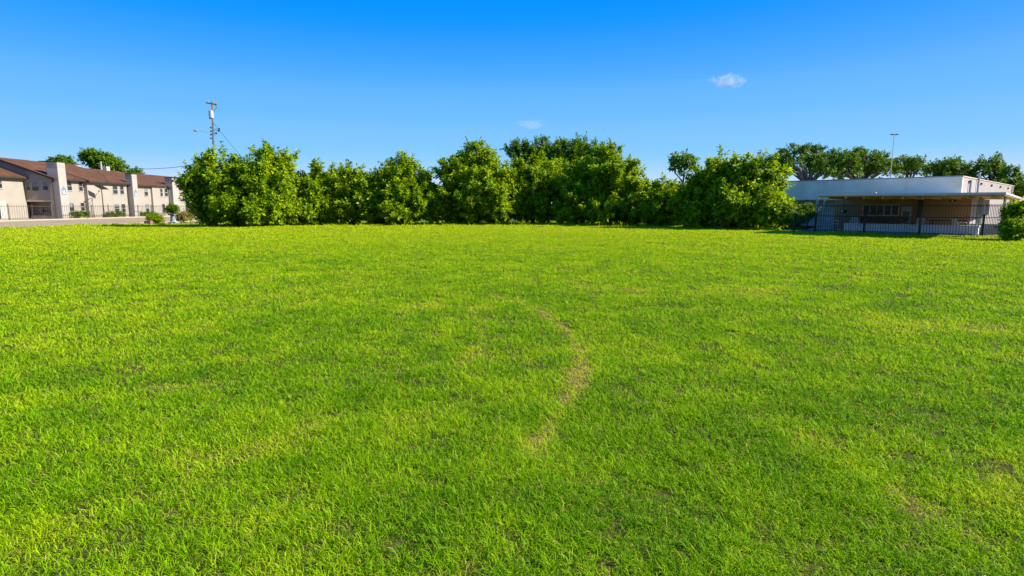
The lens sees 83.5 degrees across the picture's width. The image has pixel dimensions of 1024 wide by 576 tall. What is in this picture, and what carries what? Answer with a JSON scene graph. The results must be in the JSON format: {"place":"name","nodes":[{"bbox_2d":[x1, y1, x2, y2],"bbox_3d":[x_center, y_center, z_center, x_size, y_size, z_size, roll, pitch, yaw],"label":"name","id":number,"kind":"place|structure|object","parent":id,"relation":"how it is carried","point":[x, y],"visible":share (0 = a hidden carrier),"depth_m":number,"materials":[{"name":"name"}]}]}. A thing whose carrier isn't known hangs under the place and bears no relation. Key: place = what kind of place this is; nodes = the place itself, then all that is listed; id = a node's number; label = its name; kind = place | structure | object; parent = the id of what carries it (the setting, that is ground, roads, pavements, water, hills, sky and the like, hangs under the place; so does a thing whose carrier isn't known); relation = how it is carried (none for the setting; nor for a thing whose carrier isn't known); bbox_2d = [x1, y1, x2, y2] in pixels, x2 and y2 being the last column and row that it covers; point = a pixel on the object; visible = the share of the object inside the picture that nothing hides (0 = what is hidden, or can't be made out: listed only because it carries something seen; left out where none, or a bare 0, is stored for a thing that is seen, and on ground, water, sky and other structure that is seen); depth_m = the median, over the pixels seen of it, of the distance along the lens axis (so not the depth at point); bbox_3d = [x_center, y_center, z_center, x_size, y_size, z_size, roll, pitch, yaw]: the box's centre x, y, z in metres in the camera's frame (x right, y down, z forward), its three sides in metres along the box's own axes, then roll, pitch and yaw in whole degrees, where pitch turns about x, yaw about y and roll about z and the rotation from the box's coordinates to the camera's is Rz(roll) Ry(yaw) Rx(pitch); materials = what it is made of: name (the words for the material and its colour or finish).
{"place":"outdoors","nodes":[
{"label":"outdoors","id":0,"kind":"place"},
{"bbox_2d":[0,216,197,227],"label":"road","id":1,"kind":"structure","parent":0,"point":[73,222],"depth_m":61.23,"materials":[{"name":"beige concrete"}]},
{"bbox_2d":[181,216,821,231],"bbox_3d":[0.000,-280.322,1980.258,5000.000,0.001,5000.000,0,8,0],"label":"ground","id":2,"kind":"structure","parent":0,"point":[787,229],"depth_m":51.50,"materials":[{"name":"brown soil"}]},
{"bbox_2d":[46,154,76,163],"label":"shade tree","id":3,"kind":"object","parent":2,"relation":"on","point":[64,158],"visible":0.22,"depth_m":108.64,"materials":[{"name":"green plant"}]},
{"bbox_2d":[0,215,192,221],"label":"kerb","id":4,"kind":"structure","parent":2,"relation":"on","point":[72,218],"depth_m":70.45,"materials":[{"name":"concrete"}]},
{"bbox_2d":[76,146,130,172],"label":"shade tree","id":5,"kind":"object","parent":2,"relation":"on","point":[92,157],"visible":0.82,"depth_m":114.21,"materials":[{"name":"green plant"}]},
{"bbox_2d":[126,166,144,173],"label":"shade tree","id":6,"kind":"object","parent":2,"relation":"on","point":[139,171],"visible":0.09,"depth_m":122.24,"materials":[{"name":"green plant"}]},
{"bbox_2d":[667,148,699,225],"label":"sapling","id":7,"kind":"object","parent":2,"relation":"on","point":[678,162],"visible":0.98,"depth_m":45.22,"materials":[{"name":"green plant"}]},
{"bbox_2d":[759,142,843,180],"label":"shade tree","id":8,"kind":"object","parent":2,"relation":"on","point":[805,150],"visible":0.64,"depth_m":72.09,"materials":[{"name":"green plant"}]},
{"bbox_2d":[808,146,904,179],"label":"shade tree","id":9,"kind":"object","parent":2,"relation":"on","point":[854,162],"visible":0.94,"depth_m":69.67,"materials":[{"name":"green plant"}]},
{"bbox_2d":[890,134,897,177],"bbox_3d":[36.302,-10.416,55.081,0.640,8.486,0.200,0,8,0],"label":"light pole","id":10,"kind":"object","parent":2,"relation":"on","point":[892,153],"visible":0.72,"depth_m":54.72,"materials":[{"name":"metal"}]},
{"bbox_2d":[889,154,929,177],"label":"shade tree","id":11,"kind":"object","parent":2,"relation":"on","point":[914,165],"visible":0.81,"depth_m":75.74,"materials":[{"name":"green plant"}]},
{"bbox_2d":[919,154,978,176],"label":"shade tree","id":12,"kind":"object","parent":2,"relation":"on","point":[952,167],"visible":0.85,"depth_m":67.52,"materials":[{"name":"green plant"}]},
{"bbox_2d":[967,151,1023,181],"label":"shade tree","id":13,"kind":"object","parent":2,"relation":"on","point":[992,168],"visible":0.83,"depth_m":66.44,"materials":[{"name":"green plant"}]},
{"bbox_2d":[993,174,1023,200],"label":"shade tree","id":14,"kind":"object","parent":2,"relation":"on","point":[1018,182],"visible":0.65,"depth_m":58.90,"materials":[{"name":"green plant"}]},
{"bbox_2d":[0,220,1023,575],"bbox_3d":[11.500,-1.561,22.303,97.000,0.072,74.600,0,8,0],"label":"lawn","id":15,"kind":"structure","parent":0,"point":[1002,466],"depth_m":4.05,"materials":[{"name":"plant"}]},
{"bbox_2d":[145,211,165,223],"bbox_3d":[-32.370,-6.341,52.204,1.670,1.266,1.682,0,8,0],"label":"shrub","id":16,"kind":"object","parent":15,"relation":"on","point":[155,217],"visible":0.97,"depth_m":51.96,"materials":[{"name":"green plant"}]},
{"bbox_2d":[168,214,178,222],"bbox_3d":[-32.232,-6.585,54.617,0.680,0.930,0.680,0,8,0],"label":"pedestal","id":17,"kind":"object","parent":15,"relation":"on","point":[172,218],"visible":0.65,"depth_m":54.40,"materials":[{"name":"white stone"}]},
{"bbox_2d":[164,202,180,213],"bbox_3d":[-32.252,-7.536,54.517,1.584,1.381,1.409,0,8,0],"label":"topiary bush","id":18,"kind":"object","parent":17,"relation":"on","point":[170,208],"visible":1,"depth_m":54.22,"materials":[{"name":"green plant"}]},
{"bbox_2d":[175,208,193,222],"bbox_3d":[-30.624,-6.669,53.529,1.777,1.579,1.584,0,8,0],"label":"shrub","id":19,"kind":"object","parent":15,"relation":"on","point":[183,216],"visible":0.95,"depth_m":53.33,"materials":[{"name":"green plant"}]},
{"bbox_2d":[193,100,242,219],"bbox_3d":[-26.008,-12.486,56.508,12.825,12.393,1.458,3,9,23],"label":"utility pole","id":20,"kind":"object","parent":15,"relation":"on","point":[211,113],"visible":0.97,"depth_m":57.98,"materials":[{"name":"metal"}]},
{"bbox_2d":[103,163,194,168],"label":"service cable","id":21,"kind":"object","parent":20,"relation":"attached to","point":[138,168],"visible":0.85,"depth_m":77.09,"materials":[{"name":"black rubber"}]},
{"bbox_2d":[171,138,305,225],"bbox_3d":[-21.573,-8.294,45.667,9.979,7.433,7.499,0,8,0],"label":"tree","id":22,"kind":"object","parent":15,"relation":"on","point":[212,191],"visible":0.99,"depth_m":44.52,"materials":[{"name":"green plant"}]},
{"bbox_2d":[283,157,341,224],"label":"tree","id":23,"kind":"object","parent":15,"relation":"on","point":[312,198],"visible":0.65,"depth_m":48.13,"materials":[{"name":"green plant"}]},
{"bbox_2d":[318,159,384,224],"bbox_3d":[-13.617,-8.173,50.038,7.959,6.261,5.591,0,8,0],"label":"tree","id":24,"kind":"object","parent":15,"relation":"on","point":[354,194],"visible":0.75,"depth_m":48.79,"materials":[{"name":"green plant"}]},
{"bbox_2d":[357,150,453,224],"bbox_3d":[-9.257,-8.662,50.228,8.664,6.804,6.613,-6,10,-36],"label":"tree","id":25,"kind":"object","parent":15,"relation":"on","point":[408,198],"visible":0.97,"depth_m":48.90,"materials":[{"name":"green plant"}]},
{"bbox_2d":[428,136,522,224],"bbox_3d":[-3.131,-9.362,50.872,8.726,8.167,6.824,0,8,0],"label":"tree","id":26,"kind":"object","parent":15,"relation":"on","point":[472,181],"visible":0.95,"depth_m":49.50,"materials":[{"name":"green plant"}]},
{"bbox_2d":[493,146,584,223],"bbox_3d":[2.114,-9.239,52.574,10.090,7.488,6.098,0,8,0],"label":"tree","id":27,"kind":"object","parent":15,"relation":"on","point":[538,183],"visible":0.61,"depth_m":51.14,"materials":[{"name":"green plant"}]},
{"bbox_2d":[499,131,612,221],"bbox_3d":[4.673,-11.158,58.755,12.640,9.650,8.155,0,8,0],"label":"tree","id":28,"kind":"object","parent":15,"relation":"on","point":[579,148],"visible":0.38,"depth_m":57.93,"materials":[{"name":"green plant"}]},
{"bbox_2d":[550,138,660,224],"bbox_3d":[8.391,-8.857,49.456,10.293,7.889,7.236,0,8,0],"label":"tree","id":29,"kind":"object","parent":15,"relation":"on","point":[607,185],"visible":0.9,"depth_m":48.46,"materials":[{"name":"green plant"}]},
{"bbox_2d":[628,172,687,225],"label":"tree","id":30,"kind":"object","parent":15,"relation":"on","point":[653,208],"visible":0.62,"depth_m":46.62,"materials":[{"name":"green plant"}]},
{"bbox_2d":[666,144,801,229],"bbox_3d":[15.916,-7.087,41.241,9.499,6.706,7.061,4,9,24],"label":"tree","id":31,"kind":"object","parent":15,"relation":"on","point":[734,191],"visible":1,"depth_m":40.25,"materials":[{"name":"green plant"}]},
{"bbox_2d":[793,204,1007,236],"bbox_3d":[21.887,-3.723,31.698,11.441,1.830,3.101,4,9,27],"label":"iron fence","id":32,"kind":"object","parent":15,"relation":"on","point":[983,217],"visible":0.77,"depth_m":31.25,"materials":[{"name":"black metal"}]},
{"bbox_2d":[994,216,1023,240],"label":"shrub","id":33,"kind":"object","parent":15,"relation":"on","point":[1011,229],"visible":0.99,"depth_m":26.45,"materials":[{"name":"green plant"}]},
{"bbox_2d":[997,196,1023,223],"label":"shrub","id":34,"kind":"object","parent":15,"relation":"on","point":[1012,210],"visible":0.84,"depth_m":27.07,"materials":[{"name":"green plant"}]},
{"bbox_2d":[0,0,1023,202],"label":"sky","id":35,"kind":"structure","parent":0,"point":[360,82],"materials":[{"name":"blue"}]},
{"bbox_2d":[798,226,997,237],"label":"patio","id":36,"kind":"structure","parent":0,"point":[825,228],"depth_m":34.21,"materials":[{"name":"concrete"}]},
{"bbox_2d":[782,208,808,229],"bbox_3d":[18.383,-4.383,37.237,1.697,1.610,1.555,0,8,0],"label":"shrub","id":37,"kind":"object","parent":36,"relation":"on","point":[788,220],"visible":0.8,"depth_m":36.97,"materials":[{"name":"green plant"}]},
{"bbox_2d":[795,202,820,228],"bbox_3d":[19.687,-4.742,38.251,1.737,2.022,1.841,0,8,0],"label":"shrub","id":38,"kind":"object","parent":36,"relation":"on","point":[807,208],"visible":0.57,"depth_m":37.78,"materials":[{"name":"green plant"}]},
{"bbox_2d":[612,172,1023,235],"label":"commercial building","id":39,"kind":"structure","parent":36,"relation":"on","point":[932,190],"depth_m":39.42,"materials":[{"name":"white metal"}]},
{"bbox_2d":[862,204,899,215],"bbox_3d":[23.968,-5.065,37.320,0.057,0.740,2.082,-8,11,-43],"label":"window","id":40,"kind":"structure","parent":39,"relation":"in","point":[879,205],"depth_m":37.29,"materials":[{"name":"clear glass"}]},
{"bbox_2d":[900,206,911,223],"bbox_3d":[24.962,-4.402,36.361,0.057,1.619,0.559,-8,11,-43],"label":"door","id":41,"kind":"structure","parent":39,"relation":"in","point":[908,208],"depth_m":36.28,"materials":[{"name":"grey glass"}]},
{"bbox_2d":[976,198,984,223],"bbox_3d":[29.530,-4.615,36.221,1.600,2.080,0.077,-8,11,-43],"label":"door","id":42,"kind":"structure","parent":39,"relation":"in","point":[981,212],"depth_m":36.45,"materials":[{"name":"grey metal"}]},
{"bbox_2d":[817,219,831,229],"bbox_3d":[20.810,-4.242,38.194,0.600,0.720,0.800,-8,11,-43],"label":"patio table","id":43,"kind":"object","parent":36,"relation":"on","point":[828,223],"visible":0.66,"depth_m":38.05,"materials":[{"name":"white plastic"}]},
{"bbox_2d":[829,217,839,229],"bbox_3d":[20.892,-4.174,37.233,0.616,0.864,0.584,6,10,38],"label":"patio chair","id":44,"kind":"object","parent":36,"relation":"on","point":[831,223],"visible":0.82,"depth_m":37.21,"materials":[{"name":"white plastic"}]},
{"bbox_2d":[849,217,859,222],"bbox_3d":[21.895,-4.102,36.732,0.584,0.864,0.616,5,9,31],"label":"patio chair","id":45,"kind":"object","parent":36,"relation":"on","point":[855,219],"visible":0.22,"depth_m":36.48,"materials":[{"name":"white plastic"}]},
{"bbox_2d":[860,217,906,223],"bbox_3d":[23.534,-4.096,36.529,0.480,0.900,2.600,-8,11,-43],"label":"bench","id":46,"kind":"object","parent":36,"relation":"on","point":[871,220],"visible":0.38,"depth_m":36.59,"materials":[{"name":"metal"}]},
{"bbox_2d":[843,223,980,234],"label":"wall","id":47,"kind":"structure","parent":36,"relation":"on","point":[951,229],"depth_m":32.79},
{"bbox_2d":[915,218,927,224],"bbox_3d":[24.392,-3.744,34.215,0.584,0.864,0.616,3,9,23],"label":"patio chair","id":48,"kind":"object","parent":36,"relation":"on","point":[917,220],"visible":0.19,"depth_m":34.37,"materials":[{"name":"white plastic"}]},
{"bbox_2d":[928,220,968,224],"bbox_3d":[25.153,-3.537,33.107,0.800,0.760,1.800,-8,11,-43],"label":"patio table","id":49,"kind":"object","parent":36,"relation":"on","point":[947,220],"visible":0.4,"depth_m":32.87,"materials":[{"name":"metal"}]},
{"bbox_2d":[952,219,966,224],"bbox_3d":[25.228,-3.488,32.419,0.616,0.864,0.584,0,8,-2],"label":"patio chair","id":50,"kind":"object","parent":36,"relation":"on","point":[954,221],"visible":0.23,"depth_m":32.31,"materials":[{"name":"white plastic"}]},
{"bbox_2d":[970,224,998,233],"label":"planter wall","id":51,"kind":"structure","parent":36,"relation":"on","point":[980,229],"depth_m":32.06,"materials":[{"name":"white concrete"}]},
{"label":"courtyard ground","id":52,"kind":"structure","parent":0,"visible":0},
{"bbox_2d":[0,158,194,218],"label":"apartment building","id":53,"kind":"structure","parent":52,"relation":"on","point":[46,185],"depth_m":77.18,"materials":[{"name":"beige"}]},
{"bbox_2d":[0,201,7,218],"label":"door","id":54,"kind":"structure","parent":53,"relation":"in","point":[3,203],"depth_m":69.80,"materials":[{"name":"glass"}]},
{"bbox_2d":[25,181,30,190],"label":"window","id":55,"kind":"structure","parent":53,"relation":"in","point":[27,183],"depth_m":72.88,"materials":[{"name":"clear glass"}]},
{"bbox_2d":[31,181,39,190],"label":"window","id":56,"kind":"structure","parent":53,"relation":"in","point":[35,184],"depth_m":72.88,"materials":[{"name":"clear glass"}]},
{"bbox_2d":[42,181,48,189],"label":"window","id":57,"kind":"structure","parent":53,"relation":"in","point":[44,183],"depth_m":72.88,"materials":[{"name":"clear glass"}]},
{"bbox_2d":[41,205,50,212],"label":"window","id":58,"kind":"structure","parent":53,"relation":"in","point":[44,207],"depth_m":74.68,"materials":[{"name":"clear glass"}]},
{"bbox_2d":[67,181,71,190],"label":"window","id":59,"kind":"structure","parent":53,"relation":"in","point":[69,184],"depth_m":75.60,"materials":[{"name":"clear glass"}]},
{"bbox_2d":[69,202,73,210],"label":"window","id":60,"kind":"structure","parent":53,"relation":"in","point":[71,204],"depth_m":75.93,"materials":[{"name":"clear glass"}]},
{"bbox_2d":[78,182,83,191],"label":"window","id":61,"kind":"structure","parent":53,"relation":"in","point":[80,185],"depth_m":77.52,"materials":[{"name":"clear glass"}]},
{"bbox_2d":[80,202,84,210],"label":"window","id":62,"kind":"structure","parent":53,"relation":"in","point":[83,204],"depth_m":77.88,"materials":[{"name":"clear glass"}]},
{"bbox_2d":[112,185,118,194],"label":"window","id":63,"kind":"structure","parent":53,"relation":"in","point":[114,187],"depth_m":83.64,"materials":[{"name":"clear glass"}]},
{"bbox_2d":[114,204,119,210],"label":"window","id":64,"kind":"structure","parent":53,"relation":"in","point":[115,207],"depth_m":83.84,"materials":[{"name":"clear glass"}]},
{"bbox_2d":[119,186,124,194],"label":"window","id":65,"kind":"structure","parent":53,"relation":"in","point":[121,187],"depth_m":84.97,"materials":[{"name":"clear glass"}]},
{"bbox_2d":[144,187,147,195],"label":"window","id":66,"kind":"structure","parent":53,"relation":"in","point":[145,188],"depth_m":90.58,"materials":[{"name":"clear glass"}]},
{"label":"verge","id":67,"kind":"structure","parent":0,"visible":0},
{"bbox_2d":[70,210,83,217],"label":"shrub","id":68,"kind":"object","parent":67,"relation":"on","point":[75,214],"visible":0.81,"depth_m":74.98,"materials":[{"name":"green plant"}]},
{"bbox_2d":[80,210,90,216],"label":"shrub","id":69,"kind":"object","parent":67,"relation":"on","point":[85,214],"visible":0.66,"depth_m":76.44,"materials":[{"name":"green plant"}]},
{"bbox_2d":[0,204,188,219],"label":"iron fence","id":70,"kind":"object","parent":67,"relation":"on","point":[54,216],"visible":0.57,"depth_m":73.72,"materials":[{"name":"brown metal"}]},
{"bbox_2d":[94,185,108,217],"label":"solar lamp post","id":71,"kind":"object","parent":67,"relation":"on","point":[101,187],"visible":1,"depth_m":78.84,"materials":[{"name":"black metal"}]},
{"bbox_2d":[105,211,115,216],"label":"shrub","id":72,"kind":"object","parent":67,"relation":"on","point":[111,214],"visible":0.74,"depth_m":81.28,"materials":[{"name":"green plant"}]},
{"bbox_2d":[116,210,125,216],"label":"shrub","id":73,"kind":"object","parent":67,"relation":"on","point":[119,212],"visible":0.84,"depth_m":83.34,"materials":[{"name":"green plant"}]}
]}

